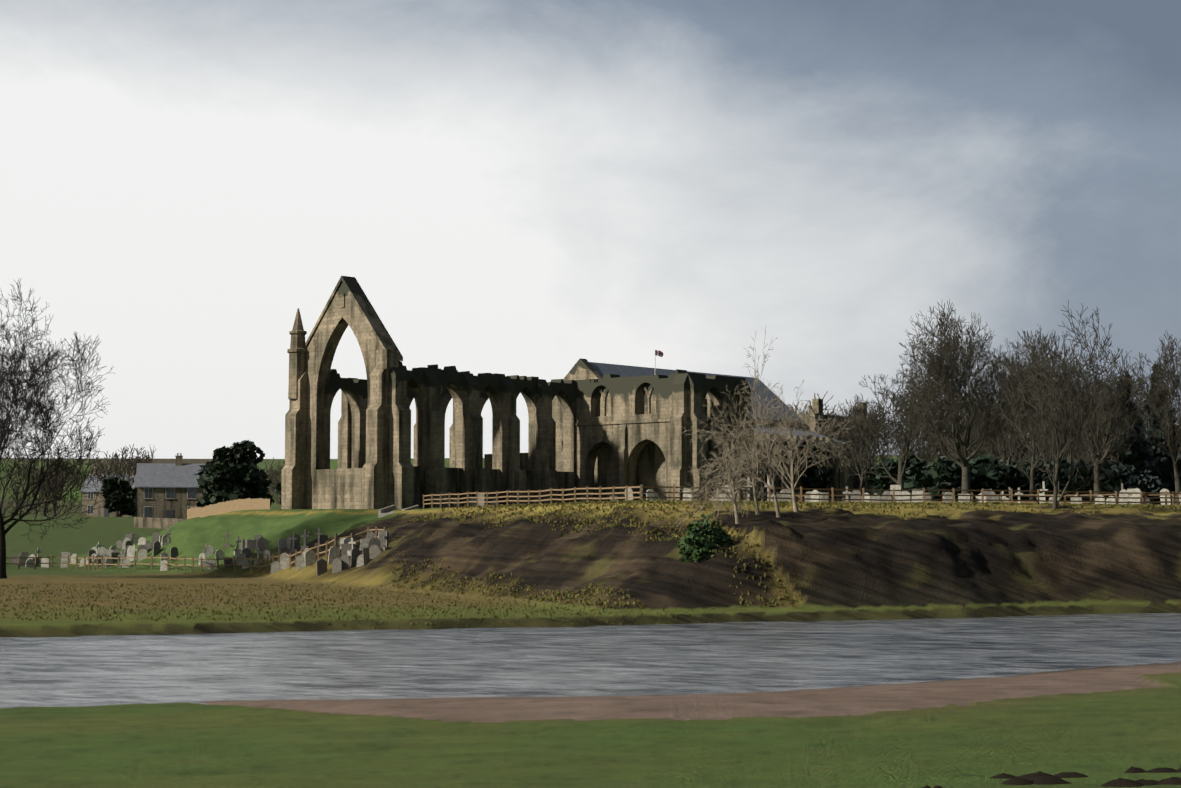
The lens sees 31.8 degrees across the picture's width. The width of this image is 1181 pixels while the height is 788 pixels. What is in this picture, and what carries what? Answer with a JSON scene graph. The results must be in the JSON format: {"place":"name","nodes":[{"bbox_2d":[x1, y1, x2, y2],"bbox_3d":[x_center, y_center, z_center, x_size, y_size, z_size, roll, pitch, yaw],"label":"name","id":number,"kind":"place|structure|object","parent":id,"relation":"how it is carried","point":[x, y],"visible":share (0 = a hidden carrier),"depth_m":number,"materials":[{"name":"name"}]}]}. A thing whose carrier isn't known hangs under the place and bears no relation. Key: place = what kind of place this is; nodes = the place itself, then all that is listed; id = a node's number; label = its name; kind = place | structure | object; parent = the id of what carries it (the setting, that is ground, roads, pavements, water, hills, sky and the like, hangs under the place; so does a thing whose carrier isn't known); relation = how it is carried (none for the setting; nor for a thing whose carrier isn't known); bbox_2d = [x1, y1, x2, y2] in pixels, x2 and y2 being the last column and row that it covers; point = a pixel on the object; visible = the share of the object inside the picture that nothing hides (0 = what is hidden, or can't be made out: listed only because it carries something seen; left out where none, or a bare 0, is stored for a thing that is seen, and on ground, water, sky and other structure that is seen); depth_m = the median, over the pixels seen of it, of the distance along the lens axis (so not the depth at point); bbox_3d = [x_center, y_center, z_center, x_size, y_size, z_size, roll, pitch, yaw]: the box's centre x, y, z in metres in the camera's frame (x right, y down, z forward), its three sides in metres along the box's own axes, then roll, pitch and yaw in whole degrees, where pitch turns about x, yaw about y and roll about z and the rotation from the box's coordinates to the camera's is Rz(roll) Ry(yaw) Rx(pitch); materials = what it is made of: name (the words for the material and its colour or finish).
{"place":"outdoors","nodes":[
{"label":"outdoors","id":0,"kind":"place"},
{"bbox_2d":[0,453,1180,787],"bbox_3d":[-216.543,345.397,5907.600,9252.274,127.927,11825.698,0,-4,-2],"label":"ground","id":1,"kind":"structure","parent":0,"point":[1098,725],"depth_m":79.76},
{"bbox_2d":[0,279,117,578],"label":"bare tree","id":2,"kind":"object","parent":1,"relation":"on","point":[15,402],"visible":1,"depth_m":147.98,"materials":[{"name":"brown plant"}]},
{"bbox_2d":[82,456,202,528],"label":"house walls","id":3,"kind":"structure","parent":1,"relation":"on","point":[160,503],"depth_m":280.03,"materials":[{"name":"stone"}]},
{"bbox_2d":[87,488,195,517],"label":"windows","id":4,"kind":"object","parent":3,"relation":"in","point":[169,494],"visible":0.33,"depth_m":280.06,"materials":[{"name":"black glass"}]},
{"bbox_2d":[87,453,195,517],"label":"house trim","id":5,"kind":"structure","parent":3,"relation":"attached to","point":[152,494],"depth_m":280.36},
{"bbox_2d":[81,463,207,497],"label":"house roofs","id":6,"kind":"structure","parent":3,"relation":"on","point":[160,475],"depth_m":281.88,"materials":[{"name":"grey stone"}]},
{"bbox_2d":[101,440,280,515],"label":"evergreen trees","id":7,"kind":"object","parent":1,"relation":"on","point":[230,473],"visible":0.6,"depth_m":258.76,"materials":[{"name":"green plant"}]},
{"bbox_2d":[187,498,269,518],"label":"wall","id":8,"kind":"structure","parent":1,"relation":"on","point":[235,505],"depth_m":178.86,"materials":[{"name":"beige stone"}]},
{"bbox_2d":[281,276,402,508],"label":"ruined gable arch","id":9,"kind":"structure","parent":1,"relation":"on","point":[309,480],"depth_m":175.23,"materials":[{"name":"beige stone"}]},
{"bbox_2d":[378,505,418,517],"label":"stone steps","id":10,"kind":"structure","parent":1,"relation":"on","point":[385,511],"depth_m":162.75,"materials":[{"name":"grey stone"}]},
{"bbox_2d":[327,361,756,508],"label":"ruined abbey walls","id":11,"kind":"structure","parent":1,"relation":"on","point":[637,437],"depth_m":181.30,"materials":[{"name":"beige stone"}]},
{"bbox_2d":[0,498,1180,629],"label":"grass tufts","id":12,"kind":"object","parent":1,"relation":"on","point":[782,504],"depth_m":109.76,"materials":[{"name":"plant"}]},
{"bbox_2d":[0,391,1180,516],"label":"tree wood","id":13,"kind":"object","parent":1,"relation":"on","point":[132,462],"visible":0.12,"depth_m":346.62,"materials":[{"name":"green plant"}]},
{"bbox_2d":[6,485,1180,573],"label":"post rail fences","id":14,"kind":"object","parent":1,"relation":"on","point":[1011,495],"visible":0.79,"depth_m":139.14,"materials":[{"name":"brown wood"}]},
{"bbox_2d":[12,476,1180,575],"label":"gravestones","id":15,"kind":"object","parent":1,"relation":"on","point":[308,558],"visible":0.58,"depth_m":156.05,"materials":[{"name":"grey stone"}]},
{"bbox_2d":[119,498,1160,516],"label":"evergreen trunks","id":16,"kind":"object","parent":1,"relation":"on","point":[120,511],"depth_m":326.61,"materials":[{"name":"brown wood"}]},
{"bbox_2d":[655,350,663,357],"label":"flag","id":17,"kind":"object","parent":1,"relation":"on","point":[658,353],"visible":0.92,"depth_m":186.93,"materials":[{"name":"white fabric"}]},
{"bbox_2d":[676,514,731,562],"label":"ivy bushes","id":18,"kind":"object","parent":1,"relation":"on","point":[701,537],"visible":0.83,"depth_m":95.53,"materials":[{"name":"green plant"}]},
{"bbox_2d":[552,358,873,501],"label":"church nave","id":19,"kind":"structure","parent":1,"relation":"on","point":[582,369],"depth_m":204.12,"materials":[{"name":"beige stone"}]},
{"bbox_2d":[589,362,848,444],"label":"roof","id":20,"kind":"structure","parent":19,"relation":"on","point":[602,369],"depth_m":208.33,"materials":[{"name":"grey stone"}]},
{"bbox_2d":[762,436,833,487],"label":"church window glass","id":21,"kind":"object","parent":19,"relation":"on","point":[767,467],"depth_m":200.22,"materials":[{"name":"black"}]},
{"bbox_2d":[682,435,763,523],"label":"bare tree","id":22,"kind":"object","parent":1,"relation":"on","point":[736,513],"visible":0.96,"depth_m":101.14,"materials":[{"name":"beige plant"}]},
{"bbox_2d":[671,392,797,531],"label":"bare tree","id":23,"kind":"object","parent":1,"relation":"on","point":[757,511],"visible":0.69,"depth_m":103.53,"materials":[{"name":"beige plant"}]},
{"bbox_2d":[679,330,853,516],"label":"bare tree","id":24,"kind":"object","parent":1,"relation":"on","point":[771,478],"visible":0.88,"depth_m":104.26,"materials":[{"name":"beige plant"}]},
{"bbox_2d":[719,401,847,511],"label":"bare tree","id":25,"kind":"object","parent":1,"relation":"on","point":[794,502],"visible":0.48,"depth_m":107.40,"materials":[{"name":"beige plant"}]},
{"bbox_2d":[821,401,897,493],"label":"bare tree","id":26,"kind":"object","parent":1,"relation":"on","point":[865,455],"visible":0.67,"depth_m":194.61,"materials":[{"name":"brown plant"}]},
{"bbox_2d":[856,406,909,501],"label":"bare tree","id":27,"kind":"object","parent":1,"relation":"on","point":[884,444],"visible":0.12,"depth_m":230.16,"materials":[{"name":"brown plant"}]},
{"bbox_2d":[844,374,943,491],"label":"bare tree","id":28,"kind":"object","parent":1,"relation":"on","point":[904,452],"visible":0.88,"depth_m":172.09,"materials":[{"name":"brown plant"}]},
{"bbox_2d":[851,371,984,463],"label":"bare tree","id":29,"kind":"object","parent":1,"relation":"on","point":[923,453],"visible":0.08,"depth_m":205.13,"materials":[{"name":"brown plant"}]},
{"bbox_2d":[770,492,1180,504],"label":"gravestones","id":30,"kind":"object","parent":1,"relation":"on","point":[1144,495],"visible":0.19,"depth_m":147.29,"materials":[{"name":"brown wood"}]},
{"bbox_2d":[947,388,1009,459],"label":"bare tree","id":31,"kind":"object","parent":1,"relation":"on","point":[973,448],"visible":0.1,"depth_m":235.66,"materials":[{"name":"brown plant"}]},
{"bbox_2d":[887,300,1084,501],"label":"bare tree","id":32,"kind":"object","parent":1,"relation":"on","point":[941,370],"visible":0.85,"depth_m":163.03,"materials":[{"name":"brown plant"}]},
{"bbox_2d":[792,434,1180,504],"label":"evergreen shrubs","id":33,"kind":"object","parent":1,"relation":"on","point":[988,471],"visible":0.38,"depth_m":178.47,"materials":[{"name":"green plant"}]},
{"bbox_2d":[935,338,1068,477],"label":"bare tree","id":34,"kind":"object","parent":1,"relation":"on","point":[1011,365],"visible":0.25,"depth_m":195.49,"materials":[{"name":"brown plant"}]},
{"bbox_2d":[987,362,1093,499],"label":"bare tree","id":35,"kind":"object","parent":1,"relation":"on","point":[1032,478],"visible":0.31,"depth_m":174.95,"materials":[{"name":"brown plant"}]},
{"bbox_2d":[922,766,1180,787],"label":"molehills","id":36,"kind":"object","parent":1,"relation":"on","point":[1039,778],"visible":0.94,"depth_m":21.14,"materials":[{"name":"soil"}]},
{"bbox_2d":[996,300,1123,508],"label":"bare tree","id":37,"kind":"object","parent":1,"relation":"on","point":[1057,397],"visible":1,"depth_m":117.76,"materials":[{"name":"brown plant"}]},
{"bbox_2d":[1015,364,1107,475],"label":"bare tree","id":38,"kind":"object","parent":1,"relation":"on","point":[1066,438],"visible":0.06,"depth_m":213.59,"materials":[{"name":"brown plant"}]},
{"bbox_2d":[1042,371,1148,462],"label":"bare tree","id":39,"kind":"object","parent":1,"relation":"on","point":[1080,440],"visible":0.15,"depth_m":186.89,"materials":[{"name":"brown plant"}]},
{"bbox_2d":[1059,344,1149,503],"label":"bare tree","id":40,"kind":"object","parent":1,"relation":"on","point":[1110,392],"visible":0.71,"depth_m":150.21,"materials":[{"name":"brown plant"}]},
{"bbox_2d":[1099,364,1180,503],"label":"evergreen conifers","id":41,"kind":"object","parent":1,"relation":"on","point":[1134,466],"visible":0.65,"depth_m":164.80,"materials":[{"name":"green plant"}]},
{"bbox_2d":[1101,377,1180,460],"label":"bare tree","id":42,"kind":"object","parent":1,"relation":"on","point":[1137,395],"visible":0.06,"depth_m":216.53,"materials":[{"name":"brown plant"}]},
{"bbox_2d":[1114,331,1180,504],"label":"bare tree","id":43,"kind":"object","parent":1,"relation":"on","point":[1173,384],"visible":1,"depth_m":149.89,"materials":[{"name":"brown plant"}]},
{"bbox_2d":[0,613,1180,707],"bbox_3d":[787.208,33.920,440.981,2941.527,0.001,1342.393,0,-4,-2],"label":"river water","id":44,"kind":"structure","parent":0,"point":[626,660],"depth_m":62.31,"materials":[{"name":"grey liquid"}]},
{"bbox_2d":[0,0,1180,458],"label":"sky","id":45,"kind":"structure","parent":0,"point":[535,188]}
]}

